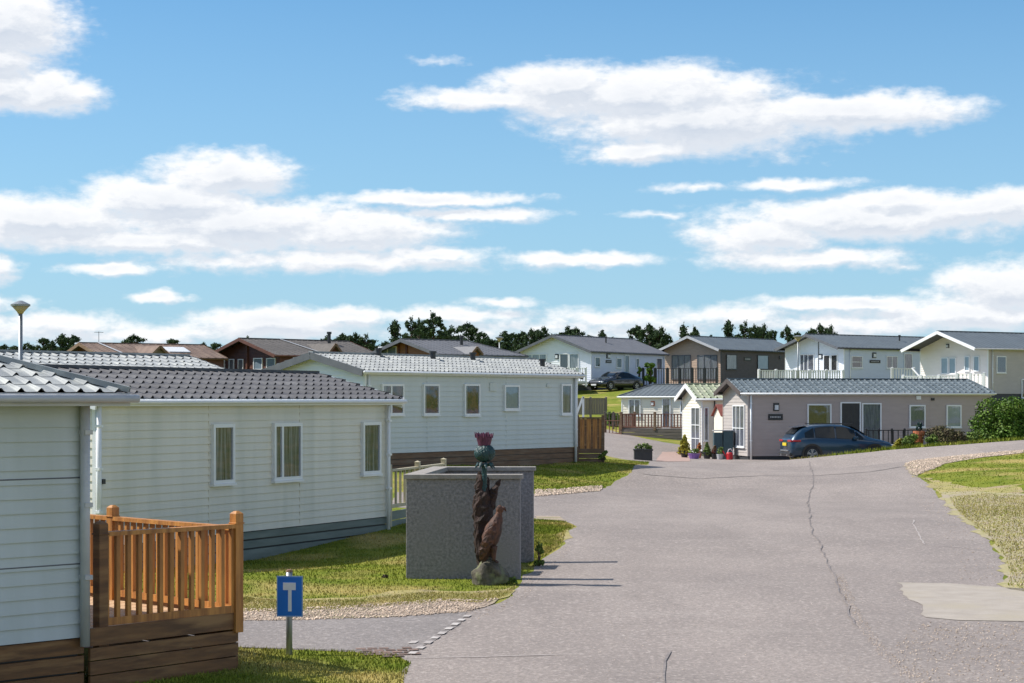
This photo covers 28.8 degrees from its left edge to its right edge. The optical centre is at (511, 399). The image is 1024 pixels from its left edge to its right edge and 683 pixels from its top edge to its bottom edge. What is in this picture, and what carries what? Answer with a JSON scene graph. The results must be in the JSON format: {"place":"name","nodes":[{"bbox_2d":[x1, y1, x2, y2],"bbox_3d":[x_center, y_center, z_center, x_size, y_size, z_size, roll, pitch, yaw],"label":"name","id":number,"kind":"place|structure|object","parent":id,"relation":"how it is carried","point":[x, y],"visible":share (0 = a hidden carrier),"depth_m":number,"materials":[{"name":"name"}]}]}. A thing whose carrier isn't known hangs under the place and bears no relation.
{"place":"outdoors","nodes":[
{"label":"outdoors","id":0,"kind":"place"},
{"bbox_2d":[144,612,465,653],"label":"side road","id":1,"kind":"structure","parent":0,"point":[395,633],"depth_m":22.16,"materials":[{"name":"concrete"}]},
{"bbox_2d":[356,647,420,656],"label":"paving setts","id":2,"kind":"structure","parent":1,"relation":"on","point":[376,650],"depth_m":20.50,"materials":[{"name":"stone"}]},
{"bbox_2d":[409,615,470,653],"bbox_3d":[-0.854,2.579,22.090,0.240,0.014,3.582,0,0,8],"label":"road marking","id":3,"kind":"object","parent":1,"relation":"on","point":[414,652],"visible":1,"depth_m":21.73,"materials":[{"name":"paint"}]},
{"bbox_2d":[142,517,536,610],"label":"lawn grass","id":4,"kind":"structure","parent":0,"point":[305,567],"depth_m":30.03,"materials":[{"name":"green plant"}]},
{"bbox_2d":[472,432,509,585],"bbox_3d":[-0.300,1.554,27.881,0.535,2.213,0.509,0,0,0],"label":"carved sculpture","id":5,"kind":"object","parent":4,"relation":"on","point":[486,534],"visible":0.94,"depth_m":27.83,"materials":[{"name":"brown wood"}]},
{"bbox_2d":[0,0,1023,349],"label":"sky","id":6,"kind":"structure","parent":0,"point":[208,172],"materials":[{"name":"blue"}]},
{"bbox_2d":[79,388,1023,682],"bbox_3d":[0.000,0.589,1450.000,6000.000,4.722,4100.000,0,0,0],"label":"grass ground","id":7,"kind":"structure","parent":0,"point":[613,404],"depth_m":34.27,"materials":[{"name":"green plant"}]},
{"bbox_2d":[11,301,29,359],"bbox_3d":[-10.615,0.202,43.000,0.424,4.693,0.424,0,0,0],"label":"street lamp","id":8,"kind":"object","parent":7,"relation":"on","point":[20,307],"visible":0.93,"depth_m":42.96,"materials":[{"name":"metal"}]},
{"bbox_2d":[54,333,69,350],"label":"pine tree","id":9,"kind":"object","parent":7,"relation":"on","point":[62,339],"visible":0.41,"depth_m":266.93,"materials":[{"name":"green plant"}]},
{"bbox_2d":[0,355,139,682],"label":"static caravan","id":10,"kind":"object","parent":7,"relation":"on","point":[46,504],"visible":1,"depth_m":17.55,"materials":[{"name":"plastic"}]},
{"bbox_2d":[0,349,224,368],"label":"static caravan","id":11,"kind":"object","parent":7,"relation":"on","point":[111,358],"visible":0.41,"depth_m":49.33,"materials":[{"name":"white plastic"}]},
{"bbox_2d":[67,331,227,367],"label":"timber chalet","id":12,"kind":"object","parent":7,"relation":"on","point":[204,352],"visible":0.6,"depth_m":123.48,"materials":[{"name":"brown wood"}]},
{"bbox_2d":[88,505,243,682],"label":"timber deck","id":13,"kind":"structure","parent":7,"relation":"on","point":[128,616],"depth_m":18.84,"materials":[{"name":"brown wood"}]},
{"bbox_2d":[39,364,407,568],"bbox_3d":[-6.000,1.220,35.489,4.132,3.600,9.720,0,0,26],"label":"static caravan","id":14,"kind":"object","parent":7,"relation":"on","point":[284,461],"visible":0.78,"depth_m":34.54,"materials":[{"name":"white plastic"}]},
{"bbox_2d":[210,424,236,486],"bbox_3d":[-4.859,0.925,33.518,0.100,1.042,0.682,0,0,26],"label":"window","id":15,"kind":"structure","parent":14,"relation":"in","point":[222,437],"depth_m":33.52,"materials":[{"name":"white plastic"}]},
{"bbox_2d":[271,423,303,482],"bbox_3d":[-3.984,0.935,35.345,0.100,1.053,0.970,0,0,26],"label":"window","id":16,"kind":"structure","parent":14,"relation":"in","point":[287,438],"depth_m":35.34,"materials":[{"name":"white plastic"}]},
{"bbox_2d":[360,422,382,476],"bbox_3d":[-2.687,0.938,38.052,0.100,1.034,0.733,0,0,26],"label":"window","id":17,"kind":"structure","parent":14,"relation":"in","point":[371,432],"depth_m":38.05,"materials":[{"name":"white plastic"}]},
{"bbox_2d":[85,645,410,682],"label":"corner grass","id":18,"kind":"structure","parent":7,"relation":"on","point":[338,660],"depth_m":19.16,"materials":[{"name":"green plant"}]},
{"bbox_2d":[277,569,302,654],"bbox_3d":[-2.261,2.216,20.324,0.270,0.975,0.087,0,0,6],"label":"road sign","id":19,"kind":"object","parent":18,"relation":"on","point":[289,596],"visible":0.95,"depth_m":20.29,"materials":[{"name":"metal"}]},
{"bbox_2d":[214,332,371,368],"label":"timber chalet","id":20,"kind":"object","parent":7,"relation":"on","point":[250,353],"visible":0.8,"depth_m":127.58,"materials":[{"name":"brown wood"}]},
{"bbox_2d":[359,333,378,350],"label":"pine tree","id":21,"kind":"object","parent":7,"relation":"on","point":[369,344],"visible":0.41,"depth_m":267.74,"materials":[{"name":"green plant"}]},
{"bbox_2d":[243,598,497,620],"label":"gravel verge","id":22,"kind":"structure","parent":7,"relation":"on","point":[381,611],"depth_m":24.22,"materials":[{"name":"beige gravel"}]},
{"bbox_2d":[243,585,515,611],"bbox_3d":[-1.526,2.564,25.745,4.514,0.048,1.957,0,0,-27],"label":"dry lawn grass","id":23,"kind":"structure","parent":7,"relation":"on","point":[389,597],"depth_m":25.50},
{"bbox_2d":[387,320,405,342],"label":"pine tree","id":24,"kind":"object","parent":7,"relation":"on","point":[394,328],"visible":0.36,"depth_m":281.98,"materials":[{"name":"green plant"}]},
{"bbox_2d":[402,315,417,338],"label":"pine tree","id":25,"kind":"object","parent":7,"relation":"on","point":[411,330],"visible":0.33,"depth_m":318.80,"materials":[{"name":"green plant"}]},
{"bbox_2d":[386,458,445,526],"bbox_3d":[-1.950,1.915,41.125,0.120,1.330,4.180,0,0,13],"label":"balustrade fence","id":26,"kind":"object","parent":7,"relation":"on","point":[398,514],"visible":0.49,"depth_m":39.88,"materials":[{"name":"beige wood"}]},
{"bbox_2d":[410,317,427,338],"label":"pine tree","id":27,"kind":"object","parent":7,"relation":"on","point":[415,324],"visible":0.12,"depth_m":295.72,"materials":[{"name":"green plant"}]},
{"bbox_2d":[261,348,585,468],"bbox_3d":[-2.546,0.419,62.528,4.132,3.962,11.530,0,0,35],"label":"static caravan","id":28,"kind":"object","parent":7,"relation":"on","point":[524,410],"visible":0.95,"depth_m":61.19,"materials":[{"name":"white plastic"}]},
{"bbox_2d":[381,384,405,415],"bbox_3d":[-3.467,0.005,57.968,0.100,0.943,1.063,0,0,35],"label":"window","id":29,"kind":"structure","parent":28,"relation":"in","point":[395,389],"depth_m":58.09,"materials":[{"name":"white plastic"}]},
{"bbox_2d":[422,384,440,415],"bbox_3d":[-2.409,0.005,59.466,0.100,0.966,0.823,0,0,35],"label":"window","id":30,"kind":"structure","parent":28,"relation":"in","point":[430,392],"depth_m":59.45,"materials":[{"name":"glass"}]},
{"bbox_2d":[463,384,480,416],"bbox_3d":[-1.226,0.012,61.141,0.100,1.008,0.842,0,0,35],"label":"window","id":31,"kind":"structure","parent":28,"relation":"in","point":[471,392],"depth_m":61.14,"materials":[{"name":"glass"}]},
{"bbox_2d":[503,385,520,410],"bbox_3d":[-0.006,-0.059,62.869,0.100,0.830,0.861,0,0,35],"label":"window","id":32,"kind":"structure","parent":28,"relation":"in","point":[511,393],"depth_m":62.87,"materials":[{"name":"glass"}]},
{"bbox_2d":[560,384,572,415],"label":"window","id":33,"kind":"structure","parent":28,"relation":"in","point":[565,389],"depth_m":65.39,"materials":[{"name":"white plastic"}]},
{"bbox_2d":[417,310,448,339],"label":"pine tree","id":34,"kind":"object","parent":7,"relation":"on","point":[429,329],"visible":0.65,"depth_m":252.18,"materials":[{"name":"green plant"}]},
{"bbox_2d":[370,336,528,357],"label":"timber chalet","id":35,"kind":"object","parent":7,"relation":"on","point":[461,347],"visible":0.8,"depth_m":127.57,"materials":[{"name":"grey tile"}]},
{"bbox_2d":[450,321,477,341],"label":"pine tree","id":36,"kind":"object","parent":7,"relation":"on","point":[470,329],"visible":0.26,"depth_m":266.39,"materials":[{"name":"green plant"}]},
{"bbox_2d":[403,466,535,578],"bbox_3d":[-0.588,1.938,30.495,1.715,1.725,3.664,0,0,4],"label":"roughcast enclosure","id":37,"kind":"object","parent":7,"relation":"on","point":[440,540],"visible":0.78,"depth_m":28.76,"materials":[{"name":"concrete"}]},
{"bbox_2d":[498,331,512,350],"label":"pine tree","id":38,"kind":"object","parent":7,"relation":"on","point":[505,344],"visible":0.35,"depth_m":277.62,"materials":[{"name":"green plant"}]},
{"bbox_2d":[512,331,527,351],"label":"pine tree","id":39,"kind":"object","parent":7,"relation":"on","point":[519,337],"visible":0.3,"depth_m":291.53,"materials":[{"name":"green plant"}]},
{"bbox_2d":[533,542,544,565],"bbox_3d":[0.427,2.441,31.309,0.196,0.453,0.190,0,0,0],"label":"weed","id":40,"kind":"object","parent":7,"relation":"on","point":[540,551],"visible":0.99,"depth_m":31.29,"materials":[{"name":"green plant"}]},
{"bbox_2d":[447,458,648,491],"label":"lawn grass","id":41,"kind":"structure","parent":7,"relation":"on","point":[628,464],"depth_m":61.91,"materials":[{"name":"green plant"}]},
{"bbox_2d":[530,518,574,566],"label":"verge grass","id":42,"kind":"structure","parent":7,"relation":"on","point":[558,527],"depth_m":37.84,"materials":[{"name":"green plant"}]},
{"bbox_2d":[535,485,602,496],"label":"drive stones","id":43,"kind":"object","parent":7,"relation":"on","point":[570,490],"visible":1,"depth_m":54.58,"materials":[{"name":"beige gravel"}]},
{"bbox_2d":[577,415,604,462],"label":"timber screen","id":44,"kind":"object","parent":7,"relation":"on","point":[591,434],"visible":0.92,"depth_m":66.28,"materials":[{"name":"brown wood"}]},
{"bbox_2d":[515,334,669,389],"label":"holiday lodge","id":45,"kind":"structure","parent":7,"relation":"on","point":[597,357],"depth_m":155.49,"materials":[{"name":"white plastic"}]},
{"bbox_2d":[559,353,568,367],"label":"door","id":46,"kind":"structure","parent":45,"relation":"in","point":[563,358],"depth_m":154.24,"materials":[{"name":"grey glass"}]},
{"bbox_2d":[569,353,578,369],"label":"door","id":47,"kind":"structure","parent":45,"relation":"in","point":[574,357],"depth_m":153.75,"materials":[{"name":"grey glass"}]},
{"bbox_2d":[578,397,606,416],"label":"picket fence","id":48,"kind":"object","parent":7,"relation":"on","point":[595,406],"visible":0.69,"depth_m":123.28,"materials":[{"name":"wood"}]},
{"bbox_2d":[587,371,642,389],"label":"parked car","id":49,"kind":"object","parent":7,"relation":"on","point":[615,379],"visible":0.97,"depth_m":150.69,"materials":[{"name":"black paint"}]},
{"bbox_2d":[626,325,647,344],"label":"pine tree","id":50,"kind":"object","parent":7,"relation":"on","point":[637,331],"visible":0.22,"depth_m":264.51,"materials":[{"name":"green plant"}]},
{"bbox_2d":[605,412,681,439],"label":"timber deck","id":51,"kind":"structure","parent":7,"relation":"on","point":[627,424],"depth_m":112.06,"materials":[{"name":"brown wood"}]},
{"bbox_2d":[640,323,656,346],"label":"pine tree","id":52,"kind":"object","parent":7,"relation":"on","point":[649,328],"visible":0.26,"depth_m":281.42,"materials":[{"name":"green plant"}]},
{"bbox_2d":[643,362,656,384],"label":"bush","id":53,"kind":"object","parent":7,"relation":"on","point":[649,372],"visible":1,"depth_m":156.35,"materials":[{"name":"green plant"}]},
{"bbox_2d":[617,384,683,435],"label":"static caravan","id":54,"kind":"object","parent":7,"relation":"on","point":[652,398],"visible":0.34,"depth_m":115.17,"materials":[{"name":"white plastic"}]},
{"bbox_2d":[628,399,640,416],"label":"window","id":55,"kind":"structure","parent":54,"relation":"in","point":[634,405],"depth_m":115.52,"materials":[{"name":"glass"}]},
{"bbox_2d":[662,398,670,426],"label":"door","id":56,"kind":"structure","parent":54,"relation":"in","point":[666,402],"depth_m":114.54,"materials":[{"name":"glass"}]},
{"bbox_2d":[650,326,672,348],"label":"pine tree","id":57,"kind":"object","parent":7,"relation":"on","point":[661,336],"visible":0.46,"depth_m":278.68,"materials":[{"name":"green plant"}]},
{"bbox_2d":[641,367,717,386],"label":"deck rail","id":58,"kind":"object","parent":7,"relation":"on","point":[679,374],"visible":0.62,"depth_m":156.88,"materials":[{"name":"black paint"}]},
{"bbox_2d":[674,383,722,455],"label":"static caravan","id":59,"kind":"object","parent":7,"relation":"on","point":[700,401],"visible":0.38,"depth_m":97.75,"materials":[{"name":"white plastic"}]},
{"bbox_2d":[691,407,700,452],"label":"french door","id":60,"kind":"structure","parent":59,"relation":"in","point":[695,411],"depth_m":97.80,"materials":[{"name":"grey glass"}]},
{"bbox_2d":[703,407,709,441],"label":"window","id":61,"kind":"structure","parent":59,"relation":"in","point":[706,409],"depth_m":97.00,"materials":[{"name":"grey glass"}]},
{"bbox_2d":[659,335,784,383],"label":"holiday lodge","id":62,"kind":"structure","parent":7,"relation":"on","point":[732,357],"depth_m":167.48,"materials":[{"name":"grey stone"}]},
{"bbox_2d":[671,355,690,379],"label":"patio door","id":63,"kind":"structure","parent":62,"relation":"in","point":[682,361],"depth_m":167.51,"materials":[{"name":"grey glass"}]},
{"bbox_2d":[697,355,716,379],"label":"patio door","id":64,"kind":"structure","parent":62,"relation":"in","point":[708,361],"depth_m":165.84,"materials":[{"name":"grey glass"}]},
{"bbox_2d":[726,354,736,369],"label":"window","id":65,"kind":"structure","parent":62,"relation":"in","point":[731,360],"depth_m":166.13,"materials":[{"name":"grey glass"}]},
{"bbox_2d":[757,355,768,369],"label":"window","id":66,"kind":"structure","parent":62,"relation":"in","point":[762,360],"depth_m":169.82,"materials":[{"name":"grey glass"}]},
{"bbox_2d":[721,319,735,336],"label":"pine tree","id":67,"kind":"object","parent":7,"relation":"on","point":[728,329],"visible":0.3,"depth_m":320.97,"materials":[{"name":"green plant"}]},
{"bbox_2d":[747,324,763,338],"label":"pine tree","id":68,"kind":"object","parent":7,"relation":"on","point":[757,332],"visible":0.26,"depth_m":274.18,"materials":[{"name":"green plant"}]},
{"bbox_2d":[780,325,794,342],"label":"pine tree","id":69,"kind":"object","parent":7,"relation":"on","point":[789,334],"visible":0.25,"depth_m":265.81,"materials":[{"name":"green plant"}]},
{"bbox_2d":[758,369,843,377],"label":"deck rail","id":70,"kind":"object","parent":7,"relation":"on","point":[811,373],"visible":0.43,"depth_m":145.03,"materials":[{"name":"plastic"}]},
{"bbox_2d":[774,333,923,379],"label":"holiday lodge","id":71,"kind":"structure","parent":7,"relation":"on","point":[866,356],"depth_m":152.54,"materials":[{"name":"white plastic"}]},
{"bbox_2d":[800,354,813,371],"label":"window","id":72,"kind":"structure","parent":71,"relation":"in","point":[806,360],"depth_m":153.19,"materials":[{"name":"grey glass"}]},
{"bbox_2d":[851,356,862,368],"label":"window","id":73,"kind":"structure","parent":71,"relation":"in","point":[856,361],"depth_m":150.74,"materials":[{"name":"grey glass"}]},
{"bbox_2d":[886,356,897,368],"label":"window","id":74,"kind":"structure","parent":71,"relation":"in","point":[891,361],"depth_m":152.97,"materials":[{"name":"grey glass"}]},
{"bbox_2d":[904,353,912,369],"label":"window","id":75,"kind":"structure","parent":71,"relation":"in","point":[908,358],"depth_m":154.09,"materials":[{"name":"grey glass"}]},
{"bbox_2d":[713,378,996,459],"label":"static caravan","id":76,"kind":"object","parent":7,"relation":"on","point":[761,416],"visible":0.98,"depth_m":91.24,"materials":[{"name":"beige metal"}]},
{"bbox_2d":[732,405,744,447],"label":"gable window","id":77,"kind":"structure","parent":76,"relation":"in","point":[738,411],"depth_m":91.25,"materials":[{"name":"grey glass"}]},
{"bbox_2d":[807,404,831,424],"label":"window","id":78,"kind":"structure","parent":76,"relation":"in","point":[816,413],"depth_m":90.63,"materials":[{"name":"glass"}]},
{"bbox_2d":[840,402,860,430],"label":"doorway","id":79,"kind":"structure","parent":76,"relation":"in","point":[850,412],"depth_m":90.93,"materials":[{"name":"grey glass"}]},
{"bbox_2d":[862,403,881,439],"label":"door","id":80,"kind":"structure","parent":76,"relation":"in","point":[871,412],"depth_m":91.14,"materials":[{"name":"grey glass"}]},
{"bbox_2d":[909,405,925,427],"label":"window","id":81,"kind":"structure","parent":76,"relation":"in","point":[917,413],"depth_m":91.57,"materials":[{"name":"grey glass"}]},
{"bbox_2d":[946,405,961,427],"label":"window","id":82,"kind":"structure","parent":76,"relation":"in","point":[953,413],"depth_m":91.92,"materials":[{"name":"grey glass"}]},
{"bbox_2d":[865,428,930,443],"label":"garden rail","id":83,"kind":"object","parent":7,"relation":"on","point":[904,430],"visible":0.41,"depth_m":87.96,"materials":[{"name":"metal"}]},
{"bbox_2d":[901,433,919,445],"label":"garden plant","id":84,"kind":"object","parent":7,"relation":"on","point":[913,438],"visible":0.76,"depth_m":81.90,"materials":[{"name":"green plant"}]},
{"bbox_2d":[922,424,967,443],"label":"shrub","id":85,"kind":"object","parent":7,"relation":"on","point":[944,434],"visible":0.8,"depth_m":82.18,"materials":[{"name":"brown plant"}]},
{"bbox_2d":[900,330,1023,403],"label":"holiday lodge","id":86,"kind":"structure","parent":7,"relation":"on","point":[997,358],"depth_m":128.53,"materials":[{"name":"white plastic"}]},
{"bbox_2d":[940,357,948,374],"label":"window","id":87,"kind":"structure","parent":86,"relation":"in","point":[944,361],"depth_m":130.17,"materials":[{"name":"glass"}]},
{"bbox_2d":[996,356,1006,373],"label":"window","id":88,"kind":"structure","parent":86,"relation":"in","point":[1000,360],"depth_m":127.53,"materials":[{"name":"glass"}]},
{"bbox_2d":[904,449,1023,475],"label":"gravel verge","id":89,"kind":"structure","parent":7,"relation":"on","point":[910,472],"depth_m":68.87,"materials":[{"name":"beige gravel"}]},
{"bbox_2d":[968,395,1023,440],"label":"bush","id":90,"kind":"object","parent":7,"relation":"on","point":[999,421],"visible":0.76,"depth_m":84.09,"materials":[{"name":"green plant"}]},
{"bbox_2d":[84,430,1023,682],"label":"road","id":91,"kind":"structure","parent":0,"point":[643,546],"depth_m":27.98,"materials":[{"name":"grey asphalt"}]},
{"bbox_2d":[633,443,652,460],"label":"planter","id":92,"kind":"object","parent":91,"relation":"on","point":[643,451],"visible":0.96,"depth_m":84.25,"materials":[{"name":"black paint"}]},
{"bbox_2d":[656,452,689,460],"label":"path","id":93,"kind":"structure","parent":91,"relation":"on","point":[669,456],"depth_m":88.85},
{"bbox_2d":[676,434,693,457],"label":"potted conifer","id":94,"kind":"object","parent":93,"relation":"on","point":[683,448],"visible":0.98,"depth_m":90.39,"materials":[{"name":"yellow plant"}]},
{"bbox_2d":[711,404,722,431],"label":"garden shed","id":95,"kind":"structure","parent":91,"relation":"on","point":[717,413],"depth_m":94.40,"materials":[{"name":"white wood"}]},
{"bbox_2d":[712,430,733,458],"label":"storage cabinet","id":96,"kind":"object","parent":91,"relation":"on","point":[724,439],"visible":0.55,"depth_m":91.45,"materials":[{"name":"plastic"}]},
{"bbox_2d":[454,599,1021,680],"bbox_3d":[2.454,2.579,22.074,6.076,0.026,7.510,0,0,0],"label":"road grit","id":97,"kind":"object","parent":91,"relation":"on","point":[741,641],"visible":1,"depth_m":21.16,"materials":[{"name":"gravel"}]},
{"bbox_2d":[806,461,856,624],"bbox_3d":[7.674,2.546,50.549,0.431,0.359,56.210,0,0,8],"label":"road crack","id":98,"kind":"object","parent":91,"relation":"on","point":[846,602],"visible":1,"depth_m":31.16,"materials":[{"name":"grey asphalt"}]},
{"bbox_2d":[836,574,926,682],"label":"crack grit","id":99,"kind":"object","parent":91,"relation":"on","point":[870,630],"visible":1,"depth_m":22.56,"materials":[{"name":"stone"}]},
{"bbox_2d":[790,436,1023,459],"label":"bank grass","id":100,"kind":"structure","parent":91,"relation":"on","point":[999,439],"depth_m":80.62,"materials":[{"name":"green plant"}]},
{"bbox_2d":[886,622,1023,681],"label":"road grit","id":101,"kind":"object","parent":91,"relation":"on","point":[946,629],"visible":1,"depth_m":20.56,"materials":[{"name":"stone"}]},
{"bbox_2d":[897,582,1023,620],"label":"concrete slab","id":102,"kind":"structure","parent":91,"relation":"on","point":[958,601],"depth_m":25.70,"materials":[{"name":"beige concrete"}]},
{"bbox_2d":[939,491,1023,590],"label":"dry verge","id":103,"kind":"structure","parent":91,"relation":"on","point":[946,497],"depth_m":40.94,"materials":[{"name":"plant"}]},
{"bbox_2d":[912,476,1023,492],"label":"dry verge","id":104,"kind":"structure","parent":103,"relation":"on","point":[1011,488],"depth_m":56.32,"materials":[{"name":"beige plant"}]},
{"bbox_2d":[952,494,1023,585],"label":"verge stones","id":105,"kind":"object","parent":103,"relation":"on","point":[998,527],"visible":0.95,"depth_m":42.67,"materials":[{"name":"beige gravel"}]},
{"bbox_2d":[914,453,1023,503],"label":"lawn grass","id":106,"kind":"structure","parent":0,"point":[970,464],"depth_m":61.30,"materials":[{"name":"green plant"}]},
{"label":"driveway","id":107,"kind":"structure","parent":0,"visible":0},
{"bbox_2d":[779,423,892,458],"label":"parked car","id":108,"kind":"object","parent":107,"relation":"on","point":[812,440],"visible":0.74,"depth_m":85.43,"materials":[{"name":"blue paint"}]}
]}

